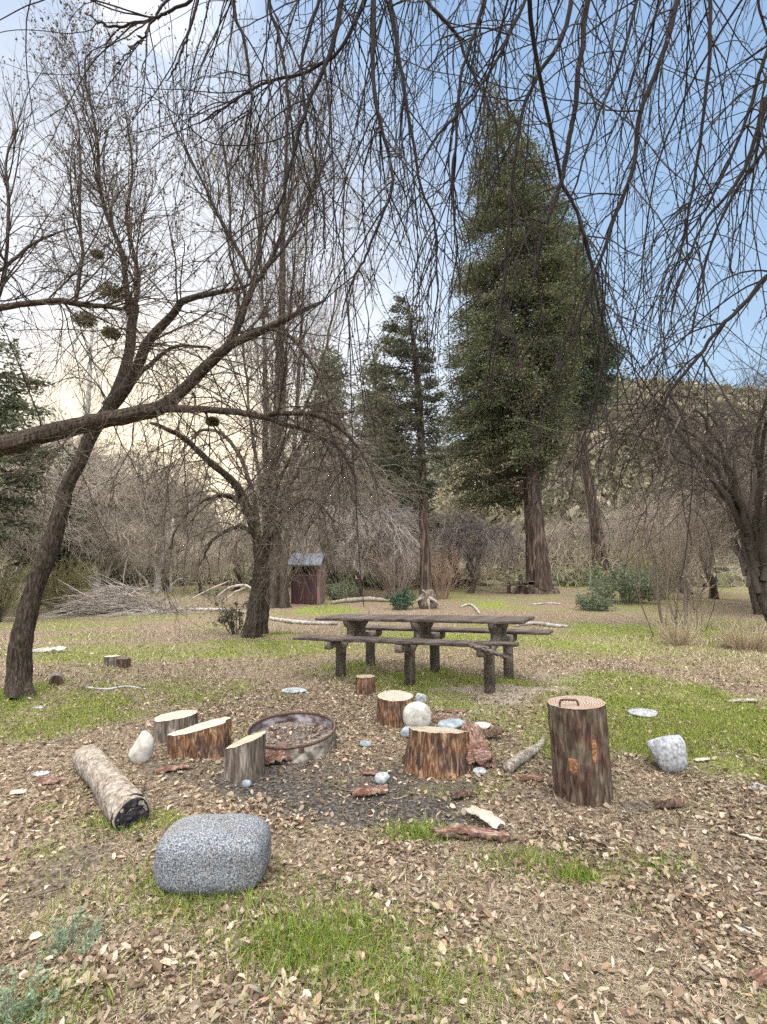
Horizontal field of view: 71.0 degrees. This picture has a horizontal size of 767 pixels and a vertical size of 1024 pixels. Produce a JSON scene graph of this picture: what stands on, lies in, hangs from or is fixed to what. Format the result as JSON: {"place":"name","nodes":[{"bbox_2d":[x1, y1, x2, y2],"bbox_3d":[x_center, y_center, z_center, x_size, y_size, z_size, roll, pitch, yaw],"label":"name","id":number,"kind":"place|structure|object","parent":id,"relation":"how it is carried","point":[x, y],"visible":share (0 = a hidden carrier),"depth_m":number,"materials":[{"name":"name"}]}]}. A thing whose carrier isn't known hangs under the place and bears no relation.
{"place":"outdoors","nodes":[
{"label":"outdoors","id":0,"kind":"place"},
{"bbox_2d":[0,585,766,1023],"bbox_3d":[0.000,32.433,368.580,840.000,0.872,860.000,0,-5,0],"label":"ground","id":1,"kind":"structure","parent":0,"point":[496,595],"depth_m":3.56,"materials":[{"name":"soil"}]},
{"bbox_2d":[0,551,37,621],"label":"olive bush","id":2,"kind":"object","parent":1,"relation":"on","point":[10,596],"visible":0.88,"depth_m":15.53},
{"bbox_2d":[0,955,62,1023],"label":"sage plant","id":3,"kind":"object","parent":1,"relation":"on","point":[31,994],"visible":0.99,"depth_m":1.69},
{"bbox_2d":[0,312,65,613],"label":"edge conifer","id":4,"kind":"object","parent":1,"relation":"on","point":[10,405],"visible":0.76,"depth_m":15.53,"materials":[{"name":"green plant"}]},
{"bbox_2d":[0,430,76,583],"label":"bare tree","id":5,"kind":"object","parent":1,"relation":"on","point":[24,535],"visible":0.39,"depth_m":17.95,"materials":[{"name":"grey plant"}]},
{"bbox_2d":[1,444,107,590],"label":"tree","id":6,"kind":"object","parent":1,"relation":"on","point":[59,555],"visible":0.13,"depth_m":25.61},
{"bbox_2d":[48,672,62,685],"bbox_3d":[-3.741,1.909,6.136,0.137,0.134,0.262,3,-6,-30],"label":"log","id":7,"kind":"object","parent":1,"relation":"on","point":[56,678],"visible":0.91,"depth_m":6.04,"materials":[{"name":"brown wood"}]},
{"bbox_2d":[0,403,118,575],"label":"bare tree","id":8,"kind":"object","parent":1,"relation":"on","point":[54,484],"visible":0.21,"depth_m":21.08,"materials":[{"name":"grey plant"}]},
{"bbox_2d":[20,550,117,613],"bbox_3d":[-11.641,2.598,19.774,2.990,2.414,2.990,0,-5,0],"label":"olive bush","id":9,"kind":"object","parent":1,"relation":"on","point":[59,587],"visible":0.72,"depth_m":19.47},
{"bbox_2d":[0,440,142,604],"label":"bare tree","id":10,"kind":"object","parent":1,"relation":"on","point":[97,493],"visible":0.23,"depth_m":23.23,"materials":[{"name":"brown plant"}]},
{"bbox_2d":[36,905,113,957],"bbox_3d":[-1.157,1.587,2.003,0.246,0.172,0.203,1,-5,-14],"label":"sage plant","id":11,"kind":"object","parent":1,"relation":"on","point":[61,940],"visible":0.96,"depth_m":2.01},
{"bbox_2d":[4,416,168,592],"bbox_3d":[-17.891,-0.256,30.119,10.459,10.860,12.684,4,-6,-43],"label":"bare tree","id":12,"kind":"object","parent":1,"relation":"on","point":[106,477],"visible":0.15,"depth_m":30.71,"materials":[{"name":"grey plant"}]},
{"bbox_2d":[41,310,131,593],"bbox_3d":[-16.769,-3.349,29.506,4.525,16.340,4.630,-1,-5,13],"label":"white sycamore","id":13,"kind":"object","parent":1,"relation":"on","point":[87,402],"visible":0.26,"depth_m":29.67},
{"bbox_2d":[22,496,152,587],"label":"bare tree","id":14,"kind":"object","parent":1,"relation":"on","point":[121,528],"visible":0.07,"depth_m":33.22,"materials":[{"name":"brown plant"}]},
{"bbox_2d":[52,511,162,592],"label":"bare tree","id":15,"kind":"object","parent":1,"relation":"on","point":[124,537],"visible":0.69,"depth_m":26.51,"materials":[{"name":"brown plant"}]},
{"bbox_2d":[72,744,150,830],"bbox_3d":[-1.706,1.665,3.300,0.198,0.206,1.118,4,-6,-41],"label":"log","id":16,"kind":"object","parent":1,"relation":"on","point":[121,798],"visible":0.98,"depth_m":3.06,"materials":[{"name":"brown wood"}]},
{"bbox_2d":[5,556,219,618],"bbox_3d":[-9.085,2.665,19.382,6.752,2.169,5.395,0,-5,0],"label":"brush pile","id":17,"kind":"object","parent":1,"relation":"on","point":[100,604],"visible":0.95,"depth_m":18.92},
{"bbox_2d":[24,399,202,536],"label":"bare tree","id":18,"kind":"object","parent":1,"relation":"on","point":[115,453],"visible":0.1,"depth_m":39.49,"materials":[{"name":"grey plant"}]},
{"bbox_2d":[128,731,153,763],"bbox_3d":[-1.720,1.675,3.817,0.170,0.233,0.118,0,-5,0],"label":"rock","id":19,"kind":"object","parent":1,"relation":"on","point":[142,749],"visible":0.97,"depth_m":3.78,"materials":[{"name":"stone"}]},
{"bbox_2d":[77,431,225,586],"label":"bare tree","id":20,"kind":"object","parent":1,"relation":"on","point":[148,497],"visible":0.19,"depth_m":36.98,"materials":[{"name":"brown plant"}]},
{"bbox_2d":[0,0,304,698],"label":"leaning tree","id":21,"kind":"object","parent":1,"relation":"on","point":[19,673],"visible":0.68,"depth_m":6.11,"materials":[{"name":"brown plant"}]},
{"bbox_2d":[132,518,186,592],"bbox_3d":[-12.824,2.660,30.828,3.209,4.640,0.524,0,-5,0],"label":"dead snag","id":22,"kind":"object","parent":1,"relation":"on","point":[158,586],"visible":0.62,"depth_m":30.67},
{"bbox_2d":[120,519,202,591],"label":"bare tree","id":23,"kind":"object","parent":1,"relation":"on","point":[162,547],"visible":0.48,"depth_m":31.20,"materials":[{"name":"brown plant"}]},
{"bbox_2d":[153,763,190,772],"bbox_3d":[-1.423,1.724,3.623,0.246,0.032,0.065,3,-6,-31],"label":"bark piece","id":24,"kind":"object","parent":1,"relation":"on","point":[173,767],"visible":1,"depth_m":3.61,"materials":[{"name":"red wood"}]},
{"bbox_2d":[152,710,197,743],"bbox_3d":[-1.693,1.744,4.376,0.378,0.204,0.411,0,-5,0],"label":"stump","id":25,"kind":"object","parent":1,"relation":"on","point":[165,725],"visible":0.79,"depth_m":4.26,"materials":[{"name":"grey wood"}]},
{"bbox_2d":[116,450,237,553],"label":"bare tree","id":26,"kind":"object","parent":1,"relation":"on","point":[218,510],"visible":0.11,"depth_m":46.30,"materials":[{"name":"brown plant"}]},
{"bbox_2d":[160,536,232,593],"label":"bare tree","id":27,"kind":"object","parent":1,"relation":"on","point":[191,567],"visible":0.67,"depth_m":29.37,"materials":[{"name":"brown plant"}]},
{"bbox_2d":[166,717,231,758],"bbox_3d":[-1.372,1.676,3.986,0.484,0.275,0.244,0,-5,0],"label":"stump","id":28,"kind":"object","parent":1,"relation":"on","point":[208,739],"visible":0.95,"depth_m":3.89,"materials":[{"name":"wood"}]},
{"bbox_2d":[153,813,270,895],"bbox_3d":[-0.769,1.550,2.437,0.495,0.269,0.295,0,-5,0],"label":"boulder","id":29,"kind":"object","parent":1,"relation":"on","point":[206,854],"visible":0.98,"depth_m":2.32,"materials":[{"name":"stone"}]},
{"bbox_2d":[191,580,250,601],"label":"dead branches","id":30,"kind":"object","parent":1,"relation":"on","point":[239,585],"visible":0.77,"depth_m":19.38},
{"bbox_2d":[200,520,253,590],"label":"bare tree","id":31,"kind":"object","parent":1,"relation":"on","point":[239,557],"visible":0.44,"depth_m":32.47,"materials":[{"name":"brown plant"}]},
{"bbox_2d":[207,588,250,634],"bbox_3d":[-2.992,2.041,10.939,1.116,1.007,0.860,-3,-6,33],"label":"leafy shrub","id":32,"kind":"object","parent":1,"relation":"on","point":[231,623],"visible":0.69,"depth_m":10.89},
{"bbox_2d":[223,731,265,781],"bbox_3d":[-0.921,1.625,3.589,0.275,0.299,0.236,0,-5,0],"label":"stump","id":33,"kind":"object","parent":1,"relation":"on","point":[244,757],"visible":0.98,"depth_m":3.49,"materials":[{"name":"wood"}]},
{"bbox_2d":[0,0,500,642],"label":"crossing limb tree","id":34,"kind":"object","parent":1,"relation":"on","point":[66,430],"visible":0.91,"depth_m":5.08,"materials":[{"name":"brown plant"}]},
{"bbox_2d":[72,310,97,328],"bbox_3d":[-3.450,-2.228,6.208,0.271,0.212,0.292,-3,-6,31],"label":"mistletoe","id":35,"kind":"object","parent":34,"relation":"attached to","point":[89,323],"visible":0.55,"depth_m":6.18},
{"bbox_2d":[97,281,124,302],"bbox_3d":[-3.153,-2.554,6.237,0.336,0.254,0.330,0,-5,0],"label":"mistletoe","id":36,"kind":"object","parent":34,"relation":"attached to","point":[109,290],"visible":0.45,"depth_m":6.20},
{"bbox_2d":[80,332,433,638],"bbox_3d":[-2.293,-0.299,10.393,6.710,5.912,5.538,0,-5,0],"label":"weeping tree","id":37,"kind":"object","parent":1,"relation":"on","point":[257,618],"visible":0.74,"depth_m":10.11,"materials":[{"name":"brown plant"}]},
{"bbox_2d":[265,744,291,763],"bbox_3d":[-0.756,1.703,3.785,0.230,0.086,0.159,-4,18,-29],"label":"wood chunk","id":38,"kind":"object","parent":1,"relation":"on","point":[275,755],"visible":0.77,"depth_m":3.75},
{"bbox_2d":[178,15,392,607],"bbox_3d":[-4.113,-8.496,23.252,9.573,25.338,8.127,0,-5,0],"label":"tall cottonwood","id":39,"kind":"object","parent":1,"relation":"on","point":[285,596],"visible":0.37,"depth_m":22.44,"materials":[{"name":"brown plant"}]},
{"bbox_2d":[250,721,330,745],"bbox_3d":[-0.702,1.724,4.130,0.654,0.048,0.654,0,-5,0],"label":"ash bed","id":40,"kind":"object","parent":1,"relation":"on","point":[295,724],"visible":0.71,"depth_m":4.24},
{"bbox_2d":[259,724,331,745],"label":"ring leaves","id":41,"kind":"object","parent":40,"relation":"on","point":[288,733],"visible":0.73,"depth_m":4.17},
{"bbox_2d":[246,711,336,762],"bbox_3d":[-0.705,1.735,4.120,0.686,0.224,0.689,0,-5,0],"label":"fire ring","id":42,"kind":"object","parent":1,"relation":"on","point":[319,748],"visible":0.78,"depth_m":4.04,"materials":[{"name":"metal"}]},
{"bbox_2d":[269,616,337,624],"bbox_3d":[-2.652,3.086,15.249,0.517,0.336,4.476,3,-6,-36],"label":"birch log","id":43,"kind":"object","parent":1,"relation":"on","point":[289,621],"visible":0.84,"depth_m":14.14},
{"bbox_2d":[288,553,328,604],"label":"shed","id":44,"kind":"structure","parent":1,"relation":"on","point":[297,589],"depth_m":22.89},
{"bbox_2d":[216,406,413,558],"bbox_3d":[-4.231,-0.679,31.044,11.930,11.888,11.192,3,-6,-32],"label":"hanging tree","id":45,"kind":"object","parent":1,"relation":"on","point":[285,478],"visible":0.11,"depth_m":29.84,"materials":[{"name":"brown plant"}]},
{"bbox_2d":[226,447,409,588],"bbox_3d":[-3.978,0.310,33.128,11.881,10.173,9.797,3,-6,-36],"label":"bare tree","id":46,"kind":"object","parent":1,"relation":"on","point":[335,574],"visible":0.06,"depth_m":32.76,"materials":[{"name":"grey plant"}]},
{"bbox_2d":[299,344,361,504],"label":"spire conifer","id":47,"kind":"object","parent":1,"relation":"on","point":[338,370],"visible":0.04,"depth_m":42.46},
{"bbox_2d":[325,579,358,599],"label":"green bush","id":48,"kind":"object","parent":1,"relation":"on","point":[332,592],"visible":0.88,"depth_m":25.12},
{"bbox_2d":[331,596,390,603],"bbox_3d":[-1.062,3.944,24.092,2.890,0.274,0.733,2,-5,-24],"label":"fallen log","id":49,"kind":"object","parent":1,"relation":"on","point":[368,598],"visible":0.88,"depth_m":24.25,"materials":[{"name":"beige wood"}]},
{"bbox_2d":[283,475,446,596],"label":"pale weeping tree","id":50,"kind":"object","parent":1,"relation":"on","point":[403,530],"visible":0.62,"depth_m":26.98,"materials":[{"name":"brown plant"}]},
{"bbox_2d":[356,674,375,694],"bbox_3d":[-0.193,1.859,5.781,0.224,0.193,0.215,0,-5,0],"label":"stump","id":51,"kind":"object","parent":1,"relation":"on","point":[365,683],"visible":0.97,"depth_m":5.70,"materials":[{"name":"brown wood"}]},
{"bbox_2d":[349,784,388,796],"bbox_3d":[-0.082,1.686,3.260,0.254,0.057,0.086,1,-5,-17],"label":"bark piece","id":52,"kind":"object","parent":1,"relation":"on","point":[367,790],"visible":1,"depth_m":3.24,"materials":[{"name":"red wood"}]},
{"bbox_2d":[0,520,746,590],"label":"thicket","id":53,"kind":"object","parent":1,"relation":"on","point":[578,563],"visible":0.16,"depth_m":35.81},
{"bbox_2d":[346,335,412,574],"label":"spire conifer","id":54,"kind":"object","parent":1,"relation":"on","point":[375,359],"visible":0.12,"depth_m":44.34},
{"bbox_2d":[0,0,766,629],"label":"overhanging tree","id":55,"kind":"object","parent":1,"relation":"on","point":[758,136],"visible":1,"depth_m":3.00,"materials":[{"name":"brown plant"}]},
{"bbox_2d":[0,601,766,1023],"bbox_3d":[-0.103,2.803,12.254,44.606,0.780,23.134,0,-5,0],"label":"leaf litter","id":56,"kind":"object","parent":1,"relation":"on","point":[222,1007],"visible":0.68,"depth_m":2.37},
{"bbox_2d":[0,668,766,1023],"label":"bark crumbs","id":57,"kind":"object","parent":1,"relation":"on","point":[428,1020],"visible":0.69,"depth_m":2.21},
{"bbox_2d":[0,635,766,1023],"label":"fallen twigs","id":58,"kind":"object","parent":1,"relation":"on","point":[402,879],"depth_m":2.37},
{"bbox_2d":[350,497,438,590],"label":"bare tree","id":59,"kind":"object","parent":1,"relation":"on","point":[382,589],"visible":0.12,"depth_m":32.74,"materials":[{"name":"grey plant"}]},
{"bbox_2d":[376,690,413,727],"bbox_3d":[0.106,1.742,4.739,0.343,0.264,0.374,0,-5,0],"label":"stump","id":60,"kind":"object","parent":1,"relation":"on","point":[391,704],"visible":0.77,"depth_m":4.60,"materials":[{"name":"wood"}]},
{"bbox_2d":[363,528,435,598],"bbox_3d":[0.499,2.455,26.284,3.746,3.666,3.647,3,-6,-33],"label":"red stem bush","id":61,"kind":"object","parent":1,"relation":"on","point":[393,578],"visible":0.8,"depth_m":25.80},
{"bbox_2d":[352,290,448,594],"bbox_3d":[0.841,-3.327,26.564,5.044,15.777,5.337,0,-5,0],"label":"pine","id":62,"kind":"object","parent":1,"relation":"on","point":[425,577],"visible":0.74,"depth_m":25.89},
{"bbox_2d":[384,585,416,609],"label":"green bush","id":63,"kind":"object","parent":1,"relation":"on","point":[400,600],"visible":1,"depth_m":20.83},
{"bbox_2d":[363,426,440,587],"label":"spruce","id":64,"kind":"object","parent":1,"relation":"on","point":[410,500],"visible":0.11,"depth_m":35.43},
{"bbox_2d":[403,702,431,726],"bbox_3d":[0.285,1.734,4.569,0.245,0.230,0.184,0,-5,0],"label":"rock","id":65,"kind":"object","parent":1,"relation":"on","point":[416,714],"visible":0.85,"depth_m":4.50,"materials":[{"name":"stone"}]},
{"bbox_2d":[293,614,552,693],"bbox_3d":[0.455,1.684,6.518,2.838,0.916,1.395,-3,-5,30],"label":"picnic table","id":66,"kind":"object","parent":1,"relation":"on","point":[425,631],"visible":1,"depth_m":6.33,"materials":[{"name":"brown wood"}]},
{"bbox_2d":[413,589,440,608],"bbox_3d":[1.689,3.513,21.266,1.111,0.901,0.718,0,-5,0],"label":"root stump","id":67,"kind":"object","parent":1,"relation":"on","point":[426,599],"visible":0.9,"depth_m":21.09,"materials":[{"name":"beige wood"}]},
{"bbox_2d":[405,538,469,598],"bbox_3d":[2.980,2.801,26.523,2.834,3.060,3.383,-3,-6,36],"label":"red stem bush","id":68,"kind":"object","parent":1,"relation":"on","point":[435,584],"visible":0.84,"depth_m":26.31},
{"bbox_2d":[402,726,473,778],"bbox_3d":[0.376,1.625,3.706,0.501,0.304,0.398,0,-5,0],"label":"stump","id":69,"kind":"object","parent":1,"relation":"on","point":[435,752],"visible":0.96,"depth_m":3.57,"materials":[{"name":"wood"}]},
{"bbox_2d":[437,718,465,729],"bbox_3d":[0.575,1.786,4.490,0.255,0.103,0.197,0,-5,0],"label":"rock","id":70,"kind":"object","parent":1,"relation":"on","point":[454,723],"visible":0.62,"depth_m":4.45,"materials":[{"name":"stone"}]},
{"bbox_2d":[411,492,503,587],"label":"bare tree","id":71,"kind":"object","parent":1,"relation":"on","point":[450,518],"visible":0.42,"depth_m":34.97,"materials":[{"name":"grey plant"}]},
{"bbox_2d":[449,789,475,798],"bbox_3d":[0.468,1.688,3.230,0.169,0.040,0.084,2,-5,-20],"label":"bark piece","id":72,"kind":"object","parent":1,"relation":"on","point":[458,794],"visible":1,"depth_m":3.21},
{"bbox_2d":[429,825,511,835],"bbox_3d":[0.452,1.669,2.815,0.428,0.046,0.086,-1,-5,7],"label":"bark piece","id":73,"kind":"object","parent":1,"relation":"on","point":[462,829],"visible":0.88,"depth_m":2.80,"materials":[{"name":"red wood"}]},
{"bbox_2d":[419,499,527,592],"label":"gnarled tree","id":74,"kind":"object","parent":1,"relation":"on","point":[476,549],"visible":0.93,"depth_m":30.80,"materials":[{"name":"brown plant"}]},
{"bbox_2d":[435,832,516,841],"bbox_3d":[0.473,1.670,2.763,0.423,0.044,0.025,0,-5,5],"label":"bark piece","id":75,"kind":"object","parent":1,"relation":"on","point":[502,838],"visible":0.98,"depth_m":2.75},
{"bbox_2d":[460,721,496,768],"bbox_3d":[0.683,1.655,3.823,0.211,0.099,0.384,18,24,-27],"label":"wood slab","id":76,"kind":"object","parent":1,"relation":"on","point":[475,731],"depth_m":3.85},
{"bbox_2d":[466,741,492,765],"bbox_3d":[0.624,1.658,3.725,0.256,0.133,0.204,1,-5,-11],"label":"rock","id":77,"kind":"object","parent":1,"relation":"on","point":[480,753],"visible":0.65,"depth_m":3.67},
{"bbox_2d":[464,805,504,828],"bbox_3d":[0.550,1.646,2.924,0.099,0.045,0.259,3,-6,-33],"label":"bark piece","id":78,"kind":"object","parent":1,"relation":"on","point":[491,819],"visible":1,"depth_m":2.89,"materials":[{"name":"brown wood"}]},
{"bbox_2d":[477,516,525,570],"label":"bare tree","id":79,"kind":"object","parent":1,"relation":"on","point":[514,533],"visible":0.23,"depth_m":43.43,"materials":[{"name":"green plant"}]},
{"bbox_2d":[426,75,600,593],"bbox_3d":[7.496,-10.584,32.089,10.563,32.979,10.619,5,-7,-44],"label":"giant conifer","id":80,"kind":"object","parent":1,"relation":"on","point":[535,542],"visible":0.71,"depth_m":30.54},
{"bbox_2d":[498,580,534,593],"bbox_3d":[7.618,4.319,30.437,2.049,0.828,1.338,-2,-5,22],"label":"picnic table","id":81,"kind":"object","parent":1,"relation":"on","point":[509,585],"visible":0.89,"depth_m":30.22,"materials":[{"name":"brown wood"}]},
{"bbox_2d":[519,509,590,571],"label":"bare tree","id":82,"kind":"object","parent":1,"relation":"on","point":[556,536],"visible":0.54,"depth_m":47.13,"materials":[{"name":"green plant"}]},
{"bbox_2d":[547,695,613,807],"bbox_3d":[1.219,1.453,3.334,0.378,0.618,0.360,0,-5,0],"label":"stump","id":83,"kind":"object","parent":1,"relation":"on","point":[580,753],"visible":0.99,"depth_m":3.19,"materials":[{"name":"wood"}]},
{"bbox_2d":[541,189,636,575],"bbox_3d":[15.077,-10.103,41.088,7.993,31.097,8.206,0,-5,0],"label":"dark conifer","id":84,"kind":"object","parent":1,"relation":"on","point":[610,366],"visible":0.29,"depth_m":39.83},
{"bbox_2d":[574,587,618,610],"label":"green bush","id":85,"kind":"object","parent":1,"relation":"on","point":[588,603],"visible":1,"depth_m":20.36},
{"bbox_2d":[567,498,648,560],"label":"bare tree","id":86,"kind":"object","parent":1,"relation":"on","point":[603,523],"visible":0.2,"depth_m":44.49,"materials":[{"name":"grey plant"}]},
{"bbox_2d":[580,560,676,603],"bbox_3d":[10.631,3.054,23.573,3.614,1.974,3.769,0,-5,0],"label":"green bush","id":87,"kind":"object","parent":1,"relation":"on","point":[625,584],"visible":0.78,"depth_m":23.18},
{"bbox_2d":[496,314,766,622],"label":"tangled tree","id":88,"kind":"object","parent":1,"relation":"on","point":[751,526],"visible":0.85,"depth_m":12.21,"materials":[{"name":"brown plant"}]},
{"bbox_2d":[628,708,657,716],"bbox_3d":[2.409,1.856,4.973,0.271,0.043,0.220,0,-5,0],"label":"rock","id":89,"kind":"object","parent":1,"relation":"on","point":[639,711],"visible":0.97,"depth_m":4.94,"materials":[{"name":"stone"}]},
{"bbox_2d":[591,539,703,599],"bbox_3d":[12.770,2.636,25.921,4.220,3.191,4.111,1,-5,-17],"label":"pale bush","id":90,"kind":"object","parent":1,"relation":"on","point":[650,569],"visible":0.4,"depth_m":25.51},
{"bbox_2d":[593,489,721,573],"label":"bare tree","id":91,"kind":"object","parent":1,"relation":"on","point":[618,538],"visible":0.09,"depth_m":38.04,"materials":[{"name":"brown plant"}]},
{"bbox_2d":[602,490,719,590],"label":"bare tree","id":92,"kind":"object","parent":1,"relation":"on","point":[620,540],"visible":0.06,"depth_m":32.53,"materials":[{"name":"brown plant"}]},
{"bbox_2d":[609,459,715,639],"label":"sapling","id":93,"kind":"object","parent":1,"relation":"on","point":[657,585],"visible":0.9,"depth_m":10.33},
{"bbox_2d":[646,735,687,772],"bbox_3d":[1.958,1.668,3.729,0.252,0.256,0.257,0,-5,0],"label":"rock","id":94,"kind":"object","parent":1,"relation":"on","point":[669,753],"visible":0.97,"depth_m":3.63,"materials":[{"name":"stone"}]},
{"bbox_2d":[652,797,684,808],"bbox_3d":[1.655,1.693,3.126,0.181,0.067,0.080,0,-5,0],"label":"bark piece","id":95,"kind":"object","parent":1,"relation":"on","point":[671,802],"visible":1,"depth_m":3.11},
{"bbox_2d":[610,484,740,593],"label":"bare tree","id":96,"kind":"object","parent":1,"relation":"on","point":[655,524],"visible":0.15,"depth_m":30.11,"materials":[{"name":"brown plant"}]},
{"bbox_2d":[649,615,708,645],"bbox_3d":[5.063,2.026,9.188,0.916,0.607,0.912,0,-5,0],"label":"dry grass clump","id":97,"kind":"object","parent":1,"relation":"on","point":[683,639],"visible":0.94,"depth_m":9.13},
{"bbox_2d":[619,483,739,636],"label":"sapling","id":98,"kind":"object","parent":1,"relation":"on","point":[692,574],"visible":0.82,"depth_m":10.51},
{"bbox_2d":[629,482,740,598],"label":"bare tree","id":99,"kind":"object","parent":1,"relation":"on","point":[712,589],"visible":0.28,"depth_m":25.34,"materials":[{"name":"brown plant"}]},
{"bbox_2d":[615,394,766,614],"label":"tangled tree","id":100,"kind":"object","parent":1,"relation":"on","point":[753,598],"visible":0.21,"depth_m":19.70,"materials":[{"name":"brown plant"}]},
{"bbox_2d":[669,381,766,569],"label":"bare tree","id":101,"kind":"object","parent":1,"relation":"on","point":[716,510],"visible":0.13,"depth_m":23.03,"materials":[{"name":"brown plant"}]},
{"bbox_2d":[708,616,766,650],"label":"dry grass clump","id":102,"kind":"object","parent":1,"relation":"on","point":[734,640],"visible":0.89,"depth_m":8.61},
{"bbox_2d":[745,965,766,986],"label":"bark piece","id":103,"kind":"object","parent":1,"relation":"on","point":[758,973],"visible":1,"depth_m":1.83,"materials":[{"name":"red wood"}]},
{"bbox_2d":[0,599,766,1023],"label":"grass","id":104,"kind":"structure","parent":0,"point":[588,875],"depth_m":2.62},
{"bbox_2d":[0,593,766,1023],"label":"dry grass","id":105,"kind":"structure","parent":0,"point":[604,939],"depth_m":2.25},
{"bbox_2d":[0,0,766,526],"label":"sky","id":106,"kind":"structure","parent":0,"point":[748,318],"materials":[{"name":"blue"}]},
{"bbox_2d":[483,417,741,577],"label":"hills","id":107,"kind":"structure","parent":0,"point":[640,568],"depth_m":51.22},
{"bbox_2d":[184,372,766,577],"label":"hillside scrub","id":108,"kind":"object","parent":107,"relation":"on","point":[506,517],"visible":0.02,"depth_m":68.89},
{"bbox_3d":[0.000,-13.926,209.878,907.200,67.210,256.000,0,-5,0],"label":"hills","id":109,"kind":"structure","parent":0,"visible":0},
{"bbox_2d":[112,434,470,550],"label":"hillside scrub","id":110,"kind":"object","parent":109,"relation":"on","point":[433,463],"visible":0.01,"depth_m":164.26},
{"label":"hills","id":111,"kind":"structure","parent":0,"visible":0},
{"bbox_2d":[0,521,746,587],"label":"hillside scrub","id":112,"kind":"object","parent":111,"relation":"on","point":[726,579],"visible":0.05,"depth_m":37.36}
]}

